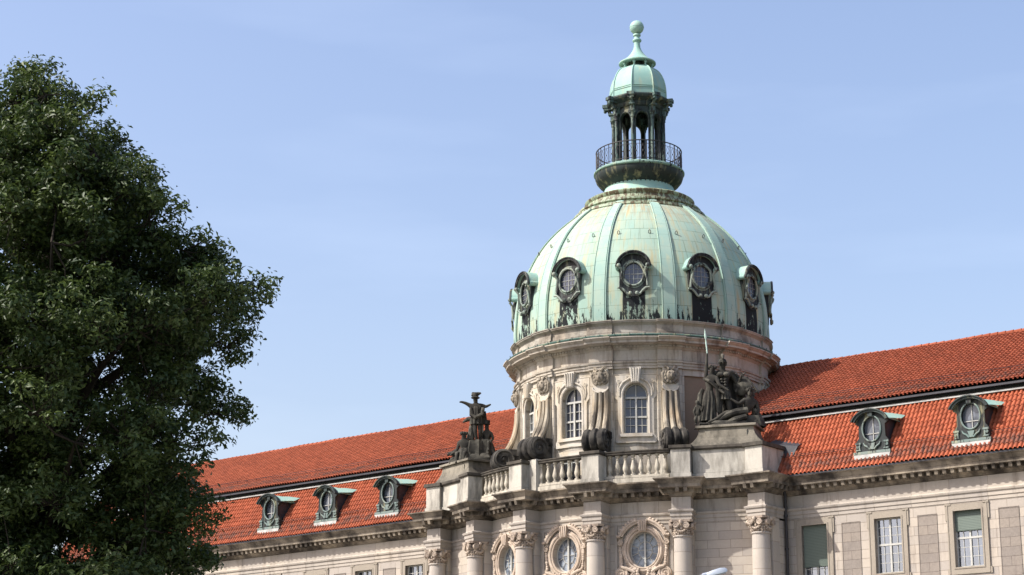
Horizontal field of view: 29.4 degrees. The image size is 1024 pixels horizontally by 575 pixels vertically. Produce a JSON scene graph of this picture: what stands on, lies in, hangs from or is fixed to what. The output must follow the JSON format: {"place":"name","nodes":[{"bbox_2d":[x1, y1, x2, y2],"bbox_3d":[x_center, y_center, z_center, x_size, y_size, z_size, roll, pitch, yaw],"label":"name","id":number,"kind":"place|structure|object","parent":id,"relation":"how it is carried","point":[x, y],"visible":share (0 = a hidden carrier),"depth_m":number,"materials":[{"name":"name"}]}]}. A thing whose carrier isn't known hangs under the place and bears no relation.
{"place":"outdoors","nodes":[
{"label":"outdoors","id":0,"kind":"place"},
{"bbox_2d":[0,0,1023,549],"label":"sky","id":1,"kind":"structure","parent":0,"point":[400,165],"materials":[{"name":"blue"}]},
{"bbox_2d":[63,20,1023,574],"bbox_3d":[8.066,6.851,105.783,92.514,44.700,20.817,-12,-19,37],"label":"domed city hall","id":2,"kind":"structure","parent":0,"point":[637,280],"depth_m":98.57,"materials":[{"name":"stone"}]},
{"bbox_2d":[358,570,371,574],"bbox_3d":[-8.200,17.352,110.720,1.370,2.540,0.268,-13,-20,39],"label":"window","id":3,"kind":"structure","parent":2,"relation":"in","point":[369,572],"depth_m":111.12,"materials":[{"name":"white glass"}]},
{"bbox_2d":[408,565,422,574],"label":"window","id":4,"kind":"structure","parent":2,"relation":"in","point":[417,569],"depth_m":108.62,"materials":[{"name":"white glass"}]},
{"bbox_2d":[447,392,494,462],"bbox_3d":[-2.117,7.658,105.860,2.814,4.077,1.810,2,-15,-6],"label":"statue group","id":5,"kind":"object","parent":2,"relation":"on","point":[481,446],"visible":0.98,"depth_m":105.55,"materials":[{"name":"stone"}]},
{"bbox_2d":[490,531,515,574],"bbox_3d":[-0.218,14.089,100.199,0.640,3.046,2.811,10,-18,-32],"label":"carved window frame","id":6,"kind":"structure","parent":2,"relation":"in","point":[510,556],"depth_m":100.69,"materials":[{"name":"stone"}]},
{"bbox_2d":[542,523,586,574],"bbox_3d":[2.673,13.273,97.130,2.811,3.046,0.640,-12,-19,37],"label":"carved window frame","id":7,"kind":"structure","parent":2,"relation":"in","point":[571,553],"depth_m":97.23,"materials":[{"name":"stone"}]},
{"bbox_2d":[560,452,581,480],"bbox_3d":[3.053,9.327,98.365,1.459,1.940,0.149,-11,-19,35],"label":"terrace door","id":8,"kind":"structure","parent":2,"relation":"in","point":[573,465],"depth_m":98.40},
{"bbox_2d":[615,517,671,574],"bbox_3d":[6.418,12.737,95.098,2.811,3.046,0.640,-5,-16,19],"label":"carved window frame","id":9,"kind":"structure","parent":2,"relation":"in","point":[648,550],"depth_m":95.14,"materials":[{"name":"stone"}]},
{"bbox_2d":[693,330,765,429],"bbox_3d":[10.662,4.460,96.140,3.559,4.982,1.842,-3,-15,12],"label":"statue group","id":10,"kind":"object","parent":2,"relation":"on","point":[730,403],"visible":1,"depth_m":95.71,"materials":[{"name":"stone"}]},
{"bbox_2d":[803,524,827,574],"bbox_3d":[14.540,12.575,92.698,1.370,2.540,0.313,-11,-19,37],"label":"window","id":11,"kind":"structure","parent":2,"relation":"in","point":[815,536],"depth_m":92.67,"materials":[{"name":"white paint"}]},
{"bbox_2d":[876,517,902,572],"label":"window","id":12,"kind":"structure","parent":2,"relation":"in","point":[889,529],"depth_m":90.56,"materials":[{"name":"white glass"}]},
{"bbox_2d":[955,509,983,566],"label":"window","id":13,"kind":"structure","parent":2,"relation":"in","point":[968,525],"depth_m":88.04,"materials":[{"name":"white glass"}]},
{"bbox_3d":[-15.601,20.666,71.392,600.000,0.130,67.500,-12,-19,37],"label":"pavement","id":14,"kind":"structure","parent":0,"visible":0},
{"bbox_2d":[0,51,283,574],"bbox_3d":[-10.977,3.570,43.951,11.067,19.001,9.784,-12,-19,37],"label":"broadleaf tree","id":15,"kind":"object","parent":14,"relation":"on","point":[73,303],"visible":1,"depth_m":42.75,"materials":[{"name":"green plant"}]},
{"bbox_2d":[702,568,726,574],"bbox_3d":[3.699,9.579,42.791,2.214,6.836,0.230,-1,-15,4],"label":"street lamp","id":16,"kind":"object","parent":14,"relation":"on","point":[719,571],"visible":1,"depth_m":43.50,"materials":[{"name":"metal"}]}
]}

